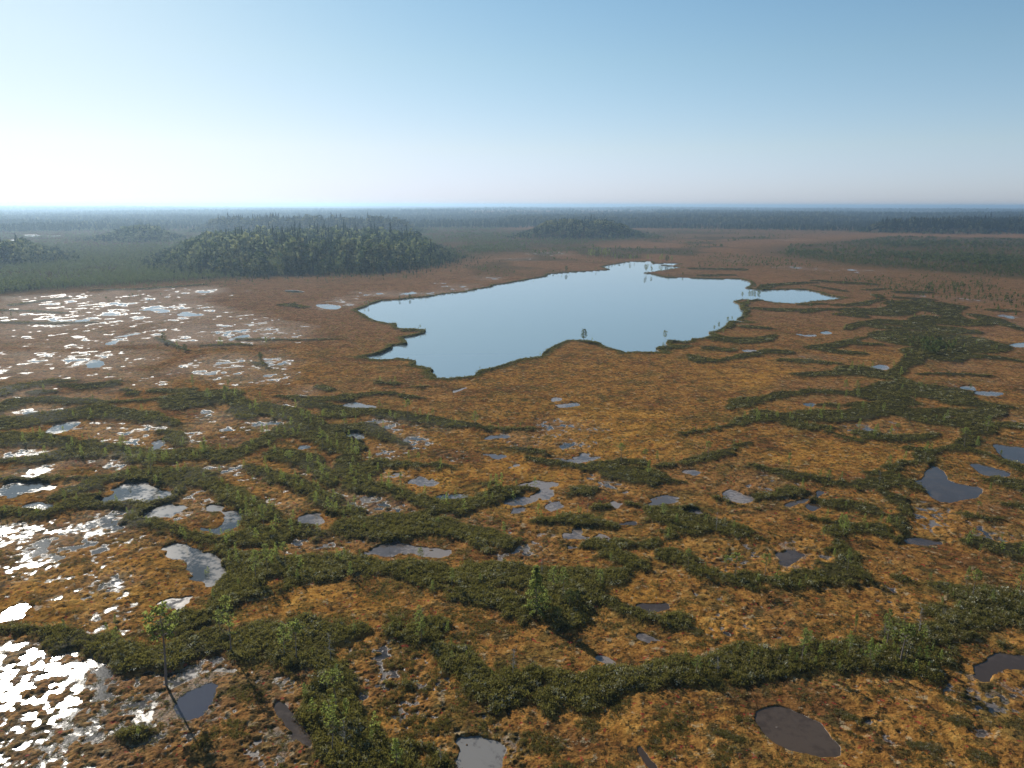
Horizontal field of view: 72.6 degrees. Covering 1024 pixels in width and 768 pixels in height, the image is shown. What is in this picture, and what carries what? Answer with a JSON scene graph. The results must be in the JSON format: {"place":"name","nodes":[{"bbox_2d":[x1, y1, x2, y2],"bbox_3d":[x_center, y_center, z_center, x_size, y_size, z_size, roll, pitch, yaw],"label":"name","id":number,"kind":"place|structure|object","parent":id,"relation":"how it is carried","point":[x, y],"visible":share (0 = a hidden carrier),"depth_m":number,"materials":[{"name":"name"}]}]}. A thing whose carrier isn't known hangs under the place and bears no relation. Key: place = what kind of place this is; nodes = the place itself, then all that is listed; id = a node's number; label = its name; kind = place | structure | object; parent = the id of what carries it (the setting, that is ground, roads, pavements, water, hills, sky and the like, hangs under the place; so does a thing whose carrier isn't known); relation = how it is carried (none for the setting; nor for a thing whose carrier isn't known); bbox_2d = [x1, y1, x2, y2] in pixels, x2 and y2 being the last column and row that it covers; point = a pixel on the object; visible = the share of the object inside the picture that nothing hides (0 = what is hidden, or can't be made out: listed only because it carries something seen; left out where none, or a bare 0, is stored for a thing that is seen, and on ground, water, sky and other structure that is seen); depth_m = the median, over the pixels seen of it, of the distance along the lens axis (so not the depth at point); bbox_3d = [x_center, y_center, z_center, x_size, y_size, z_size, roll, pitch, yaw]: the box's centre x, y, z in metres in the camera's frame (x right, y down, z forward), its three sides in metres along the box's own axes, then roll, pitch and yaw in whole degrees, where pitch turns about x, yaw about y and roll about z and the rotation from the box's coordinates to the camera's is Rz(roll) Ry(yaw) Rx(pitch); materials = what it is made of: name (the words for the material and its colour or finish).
{"place":"outdoors","nodes":[
{"label":"outdoors","id":0,"kind":"place"},
{"bbox_2d":[0,261,1016,767],"bbox_3d":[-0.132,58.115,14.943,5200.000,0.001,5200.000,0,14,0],"label":"water","id":1,"kind":"structure","parent":0,"point":[80,669],"depth_m":93.94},
{"bbox_2d":[0,205,1023,767],"bbox_3d":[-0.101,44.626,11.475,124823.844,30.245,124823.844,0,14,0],"label":"ground","id":2,"kind":"structure","parent":0,"point":[896,721],"depth_m":152.29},
{"bbox_2d":[0,603,30,621],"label":"bog pool","id":3,"kind":"structure","parent":2,"relation":"in","point":[15,612],"depth_m":105.33,"materials":[{"name":"white liquid"}]},
{"bbox_2d":[0,482,56,498],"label":"bog pool","id":4,"kind":"structure","parent":2,"relation":"in","point":[12,490],"depth_m":151.56,"materials":[{"name":"grey liquid"}]},
{"bbox_2d":[0,232,64,265],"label":"forest","id":5,"kind":"object","parent":2,"relation":"on","point":[21,247],"visible":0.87,"depth_m":720.82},
{"bbox_2d":[22,502,52,509],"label":"bog pool","id":6,"kind":"structure","parent":2,"relation":"in","point":[40,505],"depth_m":143.01,"materials":[{"name":"grey liquid"}]},
{"bbox_2d":[0,245,101,267],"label":"scrub woods","id":7,"kind":"object","parent":2,"relation":"on","point":[60,253],"visible":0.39,"depth_m":734.97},
{"bbox_2d":[46,421,80,433],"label":"bog pool","id":8,"kind":"structure","parent":2,"relation":"in","point":[56,428],"depth_m":192.91,"materials":[{"name":"grey liquid"}]},
{"bbox_2d":[86,360,103,367],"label":"bog pool","id":9,"kind":"structure","parent":2,"relation":"in","point":[95,364],"depth_m":268.69,"materials":[{"name":"blue liquid"}]},
{"bbox_2d":[111,626,121,644],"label":"pine tree","id":10,"kind":"object","parent":2,"relation":"on","point":[115,634],"visible":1,"depth_m":95.71,"materials":[{"name":"green plant"}]},
{"bbox_2d":[66,232,194,242],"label":"scrub woods","id":11,"kind":"object","parent":2,"relation":"on","point":[122,239],"visible":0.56,"depth_m":1142.16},
{"bbox_2d":[97,482,171,502],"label":"bog pool","id":12,"kind":"structure","parent":2,"relation":"in","point":[141,490],"depth_m":149.33,"materials":[{"name":"grey liquid"}]},
{"bbox_2d":[101,224,172,241],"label":"forest","id":13,"kind":"object","parent":2,"relation":"on","point":[146,232],"visible":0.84,"depth_m":1174.47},
{"bbox_2d":[145,453,155,469],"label":"pine tree","id":14,"kind":"object","parent":2,"relation":"on","point":[149,457],"visible":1,"depth_m":157.37,"materials":[{"name":"green plant"}]},
{"bbox_2d":[143,308,169,312],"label":"bog pool","id":15,"kind":"structure","parent":2,"relation":"in","point":[160,310],"depth_m":405.39,"materials":[{"name":"white liquid"}]},
{"bbox_2d":[150,440,164,449],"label":"bog pool","id":16,"kind":"structure","parent":2,"relation":"in","point":[158,444],"depth_m":179.49,"materials":[{"name":"liquid"}]},
{"bbox_2d":[141,601,180,685],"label":"pine tree","id":17,"kind":"object","parent":2,"relation":"on","point":[160,610],"visible":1,"depth_m":86.91,"materials":[{"name":"green plant"}]},
{"bbox_2d":[143,504,186,517],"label":"bog pool","id":18,"kind":"structure","parent":2,"relation":"in","point":[168,510],"depth_m":140.37,"materials":[{"name":"grey liquid"}]},
{"bbox_2d":[156,596,192,609],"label":"bog pool","id":19,"kind":"structure","parent":2,"relation":"in","point":[180,603],"depth_m":108.33,"materials":[{"name":"liquid"}]},
{"bbox_2d":[177,312,202,316],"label":"bog pool","id":20,"kind":"structure","parent":2,"relation":"in","point":[184,314],"depth_m":390.91,"materials":[{"name":"white liquid"}]},
{"bbox_2d":[161,543,225,586],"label":"bog pool","id":21,"kind":"structure","parent":2,"relation":"in","point":[198,561],"depth_m":120.46,"materials":[{"name":"grey liquid"}]},
{"bbox_2d":[173,683,217,719],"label":"bog pool","id":22,"kind":"structure","parent":2,"relation":"in","point":[193,704],"depth_m":86.61,"materials":[{"name":"liquid"}]},
{"bbox_2d":[212,608,225,627],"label":"pine tree","id":23,"kind":"object","parent":2,"relation":"on","point":[216,616],"visible":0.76,"depth_m":100.10,"materials":[{"name":"green plant"}]},
{"bbox_2d":[200,505,242,534],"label":"bog pool","id":24,"kind":"structure","parent":2,"relation":"in","point":[231,518],"depth_m":136.86,"materials":[{"name":"grey liquid"}]},
{"bbox_2d":[216,594,237,651],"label":"pine tree","id":25,"kind":"object","parent":2,"relation":"on","point":[229,624],"visible":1,"depth_m":94.08,"materials":[{"name":"green plant"}]},
{"bbox_2d":[232,244,242,260],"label":"birch tree","id":26,"kind":"object","parent":2,"relation":"on","point":[236,250],"visible":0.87,"depth_m":635.14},
{"bbox_2d":[249,549,261,575],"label":"pine tree","id":27,"kind":"object","parent":2,"relation":"on","point":[253,557],"visible":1,"depth_m":113.09,"materials":[{"name":"green plant"}]},
{"bbox_2d":[259,503,266,524],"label":"pine tree","id":28,"kind":"object","parent":2,"relation":"on","point":[261,513],"visible":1,"depth_m":130.51,"materials":[{"name":"green plant"}]},
{"bbox_2d":[261,543,272,571],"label":"pine tree","id":29,"kind":"object","parent":2,"relation":"on","point":[265,554],"visible":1,"depth_m":114.40,"materials":[{"name":"green plant"}]},
{"bbox_2d":[274,623,291,650],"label":"pine tree","id":30,"kind":"object","parent":2,"relation":"on","point":[281,642],"visible":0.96,"depth_m":93.99,"materials":[{"name":"green plant"}]},
{"bbox_2d":[278,541,287,556],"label":"pine tree","id":31,"kind":"object","parent":2,"relation":"on","point":[283,545],"visible":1,"depth_m":117.88,"materials":[{"name":"green plant"}]},
{"bbox_2d":[274,702,311,746],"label":"bog pool","id":32,"kind":"structure","parent":2,"relation":"in","point":[299,732],"depth_m":82.82,"materials":[{"name":"black liquid"}]},
{"bbox_2d":[287,237,299,255],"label":"birch tree","id":33,"kind":"object","parent":2,"relation":"on","point":[291,244],"visible":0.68,"depth_m":639.95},
{"bbox_2d":[283,618,305,657],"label":"pine tree","id":34,"kind":"object","parent":2,"relation":"on","point":[295,624],"visible":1,"depth_m":92.98,"materials":[{"name":"green plant"}]},
{"bbox_2d":[100,241,499,281],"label":"scrub woods","id":35,"kind":"object","parent":2,"relation":"on","point":[435,259],"visible":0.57,"depth_m":628.66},
{"bbox_2d":[296,236,306,250],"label":"birch tree","id":36,"kind":"object","parent":2,"relation":"on","point":[300,239],"visible":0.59,"depth_m":661.12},
{"bbox_2d":[161,221,442,273],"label":"forest","id":37,"kind":"object","parent":2,"relation":"on","point":[191,248],"visible":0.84,"depth_m":730.86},
{"bbox_2d":[197,211,415,231],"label":"forest","id":38,"kind":"object","parent":2,"relation":"on","point":[272,219],"visible":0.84,"depth_m":1534.88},
{"bbox_2d":[178,226,440,233],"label":"scrub woods","id":39,"kind":"object","parent":2,"relation":"on","point":[414,229],"visible":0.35,"depth_m":1518.02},
{"bbox_2d":[297,513,324,525],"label":"bog pool","id":40,"kind":"structure","parent":2,"relation":"in","point":[314,518],"depth_m":136.99,"materials":[{"name":"liquid"}]},
{"bbox_2d":[311,244,319,257],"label":"birch tree","id":41,"kind":"object","parent":2,"relation":"on","point":[316,249],"visible":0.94,"depth_m":652.08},
{"bbox_2d":[316,304,340,308],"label":"bog pool","id":42,"kind":"structure","parent":2,"relation":"in","point":[327,306],"depth_m":422.76,"materials":[{"name":"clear liquid"}]},
{"bbox_2d":[319,667,344,704],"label":"pine tree","id":43,"kind":"object","parent":2,"relation":"on","point":[332,673],"visible":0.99,"depth_m":83.17,"materials":[{"name":"green plant"}]},
{"bbox_2d":[323,708,344,749],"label":"pine tree","id":44,"kind":"object","parent":2,"relation":"on","point":[333,717],"visible":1,"depth_m":77.28,"materials":[{"name":"green plant"}]},
{"bbox_2d":[339,243,348,259],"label":"birch tree","id":45,"kind":"object","parent":2,"relation":"on","point":[342,248],"visible":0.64,"depth_m":648.68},
{"bbox_2d":[346,432,364,438],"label":"bog pool","id":46,"kind":"structure","parent":2,"relation":"in","point":[356,435],"depth_m":186.81,"materials":[{"name":"grey liquid"}]},
{"bbox_2d":[343,402,375,407],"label":"bog pool","id":47,"kind":"structure","parent":2,"relation":"in","point":[356,405],"depth_m":214.65,"materials":[{"name":"grey liquid"}]},
{"bbox_2d":[389,737,403,765],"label":"pine tree","id":48,"kind":"object","parent":2,"relation":"on","point":[396,744],"visible":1,"depth_m":74.95,"materials":[{"name":"green plant"}]},
{"bbox_2d":[364,541,451,557],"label":"bog pool","id":49,"kind":"structure","parent":2,"relation":"in","point":[397,547],"depth_m":124.46,"materials":[{"name":"liquid"}]},
{"bbox_2d":[415,620,425,640],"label":"pine tree","id":50,"kind":"object","parent":2,"relation":"on","point":[420,626],"visible":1,"depth_m":97.44,"materials":[{"name":"green plant"}]},
{"bbox_2d":[413,610,427,630],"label":"pine tree","id":51,"kind":"object","parent":2,"relation":"on","point":[420,615],"visible":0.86,"depth_m":98.96,"materials":[{"name":"green plant"}]},
{"bbox_2d":[408,476,438,485],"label":"bog pool","id":52,"kind":"structure","parent":2,"relation":"in","point":[420,481],"depth_m":155.34,"materials":[{"name":"liquid"}]},
{"bbox_2d":[436,494,466,499],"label":"bog pool","id":53,"kind":"structure","parent":2,"relation":"in","point":[452,496],"depth_m":147.88,"materials":[{"name":"grey liquid"}]},
{"bbox_2d":[456,736,505,767],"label":"bog pool","id":54,"kind":"structure","parent":2,"relation":"in","point":[478,752],"depth_m":78.67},
{"bbox_2d":[483,454,506,459],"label":"bog pool","id":55,"kind":"structure","parent":2,"relation":"in","point":[496,457],"depth_m":171.44,"materials":[{"name":"liquid"}]},
{"bbox_2d":[484,434,509,439],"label":"bog pool","id":56,"kind":"structure","parent":2,"relation":"in","point":[490,437],"depth_m":185.46,"materials":[{"name":"liquid"}]},
{"bbox_2d":[0,355,1010,767],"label":"sedge","id":57,"kind":"object","parent":2,"relation":"on","point":[144,675],"visible":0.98,"depth_m":86.85,"materials":[{"name":"brown plant"}]},
{"bbox_2d":[0,267,1023,767],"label":"shrubs","id":58,"kind":"object","parent":2,"relation":"on","point":[362,749],"visible":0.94,"depth_m":112.38,"materials":[{"name":"green plant"}]},
{"bbox_2d":[0,205,1023,233],"bbox_3d":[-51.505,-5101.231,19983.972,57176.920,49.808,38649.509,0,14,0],"label":"forest","id":59,"kind":"object","parent":2,"relation":"on","point":[58,219],"visible":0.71,"depth_m":3004.11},
{"bbox_2d":[0,235,1023,767],"bbox_3d":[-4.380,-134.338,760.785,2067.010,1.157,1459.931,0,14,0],"label":"heather","id":60,"kind":"object","parent":2,"relation":"on","point":[926,745],"visible":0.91,"depth_m":98.22,"materials":[{"name":"green plant"}]},
{"bbox_2d":[0,222,1023,352],"bbox_3d":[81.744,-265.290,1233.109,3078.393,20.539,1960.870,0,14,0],"label":"scrub woods","id":61,"kind":"object","parent":2,"relation":"on","point":[128,275],"visible":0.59,"depth_m":762.71,"materials":[{"name":"plant"}]},
{"bbox_2d":[3,314,1023,733],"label":"young pines","id":62,"kind":"object","parent":2,"relation":"on","point":[329,708],"visible":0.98,"depth_m":141.87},
{"bbox_2d":[511,508,524,513],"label":"bog pool","id":63,"kind":"structure","parent":2,"relation":"in","point":[514,510],"depth_m":141.22,"materials":[{"name":"liquid"}]},
{"bbox_2d":[504,480,563,511],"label":"bog pool","id":64,"kind":"structure","parent":2,"relation":"in","point":[545,493],"depth_m":147.45,"materials":[{"name":"liquid"}]},
{"bbox_2d":[524,565,554,617],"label":"spruce tree","id":65,"kind":"object","parent":2,"relation":"on","point":[536,572],"visible":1,"depth_m":103.74,"materials":[{"name":"plant"}]},
{"bbox_2d":[547,565,559,586],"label":"pine tree","id":66,"kind":"object","parent":2,"relation":"on","point":[553,572],"visible":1,"depth_m":109.12,"materials":[{"name":"green plant"}]},
{"bbox_2d":[555,403,579,407],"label":"bog pool","id":67,"kind":"structure","parent":2,"relation":"in","point":[567,405],"depth_m":215.21,"materials":[{"name":"liquid"}]},
{"bbox_2d":[564,589,574,604],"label":"pine tree","id":68,"kind":"object","parent":2,"relation":"on","point":[571,592],"visible":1,"depth_m":105.61,"materials":[{"name":"green plant"}]},
{"bbox_2d":[562,528,588,539],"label":"bog pool","id":69,"kind":"structure","parent":2,"relation":"in","point":[576,533],"depth_m":130.59,"materials":[{"name":"liquid"}]},
{"bbox_2d":[521,215,634,237],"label":"forest","id":70,"kind":"object","parent":2,"relation":"on","point":[572,225],"visible":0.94,"depth_m":1334.16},
{"bbox_2d":[556,453,600,462],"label":"bog pool","id":71,"kind":"structure","parent":2,"relation":"in","point":[583,457],"depth_m":170.23,"materials":[{"name":"liquid"}]},
{"bbox_2d":[501,228,673,239],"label":"scrub woods","id":72,"kind":"object","parent":2,"relation":"on","point":[637,233],"visible":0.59,"depth_m":1288.67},
{"bbox_2d":[595,569,604,583],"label":"pine tree","id":73,"kind":"object","parent":2,"relation":"on","point":[600,574],"visible":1,"depth_m":110.88,"materials":[{"name":"green plant"}]},
{"bbox_2d":[351,261,850,379],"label":"undergrowth","id":74,"kind":"object","parent":2,"relation":"on","point":[370,319],"visible":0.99,"depth_m":314.26,"materials":[{"name":"green plant"}]},
{"bbox_2d":[595,655,614,663],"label":"bog pool","id":75,"kind":"structure","parent":2,"relation":"in","point":[604,659],"depth_m":94.96,"materials":[{"name":"liquid"}]},
{"bbox_2d":[610,501,621,507],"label":"bog pool","id":76,"kind":"structure","parent":2,"relation":"in","point":[615,504],"depth_m":144.16,"materials":[{"name":"liquid"}]},
{"bbox_2d":[637,747,656,767],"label":"bog pool","id":77,"kind":"structure","parent":2,"relation":"in","point":[648,762],"depth_m":77.91,"materials":[{"name":"black liquid"}]},
{"bbox_2d":[636,633,658,642],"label":"bog pool","id":78,"kind":"structure","parent":2,"relation":"in","point":[644,637],"depth_m":99.59,"materials":[{"name":"liquid"}]},
{"bbox_2d":[636,603,669,612],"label":"bog pool","id":79,"kind":"structure","parent":2,"relation":"in","point":[656,607],"depth_m":107.28,"materials":[{"name":"black liquid"}]},
{"bbox_2d":[648,495,678,505],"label":"bog pool","id":80,"kind":"structure","parent":2,"relation":"in","point":[666,499],"depth_m":146.12,"materials":[{"name":"liquid"}]},
{"bbox_2d":[501,211,858,224],"bbox_3d":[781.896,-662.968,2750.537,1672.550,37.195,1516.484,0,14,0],"label":"forest","id":81,"kind":"object","parent":2,"relation":"on","point":[548,217],"visible":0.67,"depth_m":2513.30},
{"bbox_2d":[682,470,700,475],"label":"bog pool","id":82,"kind":"structure","parent":2,"relation":"in","point":[694,472],"depth_m":161.48,"materials":[{"name":"liquid"}]},
{"bbox_2d":[691,655,703,672],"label":"pine tree","id":83,"kind":"object","parent":2,"relation":"on","point":[699,659],"visible":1,"depth_m":90.70,"materials":[{"name":"green plant"}]},
{"bbox_2d":[729,552,743,576],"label":"pine tree","id":84,"kind":"object","parent":2,"relation":"on","point":[734,556],"visible":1,"depth_m":113.22,"materials":[{"name":"green plant"}]},
{"bbox_2d":[722,489,753,503],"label":"bog pool","id":85,"kind":"structure","parent":2,"relation":"in","point":[735,496],"depth_m":147.74,"materials":[{"name":"liquid"}]},
{"bbox_2d":[761,553,771,576],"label":"pine tree","id":86,"kind":"object","parent":2,"relation":"on","point":[765,558],"visible":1,"depth_m":113.91,"materials":[{"name":"green plant"}]},
{"bbox_2d":[776,550,804,566],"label":"bog pool","id":87,"kind":"structure","parent":2,"relation":"in","point":[787,558],"depth_m":122.93,"materials":[{"name":"black liquid"}]},
{"bbox_2d":[755,707,840,756],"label":"bog pool","id":88,"kind":"structure","parent":2,"relation":"in","point":[789,729],"depth_m":81.91,"materials":[{"name":"black liquid"}]},
{"bbox_2d":[798,628,809,660],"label":"pine tree","id":89,"kind":"object","parent":2,"relation":"on","point":[805,640],"visible":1,"depth_m":92.80,"materials":[{"name":"green plant"}]},
{"bbox_2d":[785,491,823,506],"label":"bog pool","id":90,"kind":"structure","parent":2,"relation":"in","point":[794,503],"depth_m":145.53,"materials":[{"name":"black liquid"}]},
{"bbox_2d":[806,503,820,510],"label":"bog pool","id":91,"kind":"structure","parent":2,"relation":"in","point":[813,507],"depth_m":142.95,"materials":[{"name":"black liquid"}]},
{"bbox_2d":[846,547,851,570],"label":"pine tree","id":92,"kind":"object","parent":2,"relation":"on","point":[849,552],"visible":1,"depth_m":115.87,"materials":[{"name":"green plant"}]},
{"bbox_2d":[864,637,875,659],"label":"pine tree","id":93,"kind":"object","parent":2,"relation":"on","point":[870,645],"visible":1,"depth_m":92.92,"materials":[{"name":"green plant"}]},
{"bbox_2d":[872,365,888,369],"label":"bog pool","id":94,"kind":"structure","parent":2,"relation":"in","point":[883,367],"depth_m":266.68,"materials":[{"name":"liquid"}]},
{"bbox_2d":[885,608,894,642],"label":"pine tree","id":95,"kind":"object","parent":2,"relation":"on","point":[887,619],"visible":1,"depth_m":96.65,"materials":[{"name":"green plant"}]},
{"bbox_2d":[894,621,919,660],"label":"pine tree","id":96,"kind":"object","parent":2,"relation":"on","point":[908,629],"visible":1,"depth_m":91.97,"materials":[{"name":"green plant"}]},
{"bbox_2d":[904,538,941,545],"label":"bog pool","id":97,"kind":"structure","parent":2,"relation":"in","point":[919,541],"depth_m":128.17,"materials":[{"name":"black liquid"}]},
{"bbox_2d":[848,227,1021,234],"bbox_3d":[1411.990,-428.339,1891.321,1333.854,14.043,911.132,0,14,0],"label":"scrub woods","id":98,"kind":"object","parent":2,"relation":"on","point":[862,229],"visible":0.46,"depth_m":1524.25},
{"bbox_2d":[865,211,1023,233],"bbox_3d":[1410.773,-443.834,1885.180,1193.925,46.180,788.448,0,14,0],"label":"forest","id":99,"kind":"object","parent":2,"relation":"on","point":[894,222],"visible":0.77,"depth_m":1594.84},
{"bbox_2d":[915,466,982,502],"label":"bog pool","id":100,"kind":"structure","parent":2,"relation":"in","point":[938,485],"depth_m":152.71,"materials":[{"name":"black liquid"}]},
{"bbox_2d":[971,568,983,594],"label":"pine tree","id":101,"kind":"object","parent":2,"relation":"on","point":[978,571],"visible":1,"depth_m":108.25,"materials":[{"name":"green plant"}]},
{"bbox_2d":[975,391,1002,395],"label":"bog pool","id":102,"kind":"structure","parent":2,"relation":"in","point":[985,393],"depth_m":230.03,"materials":[{"name":"liquid"}]},
{"bbox_2d":[970,464,1010,476],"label":"bog pool","id":103,"kind":"structure","parent":2,"relation":"in","point":[986,470],"depth_m":162.54,"materials":[{"name":"black liquid"}]},
{"bbox_2d":[973,653,1023,681],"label":"bog pool","id":104,"kind":"structure","parent":2,"relation":"in","point":[991,666],"depth_m":93.92,"materials":[{"name":"black liquid"}]},
{"bbox_2d":[993,444,1023,463],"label":"bog pool","id":105,"kind":"structure","parent":2,"relation":"in","point":[1012,453],"depth_m":175.07,"materials":[{"name":"blue liquid"}]},
{"bbox_2d":[0,0,1023,206],"label":"sky","id":106,"kind":"structure","parent":0,"point":[903,103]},
{"bbox_2d":[358,262,837,377],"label":"lake","id":107,"kind":"structure","parent":0,"point":[629,307],"depth_m":396.27,"materials":[{"name":"liquid"}]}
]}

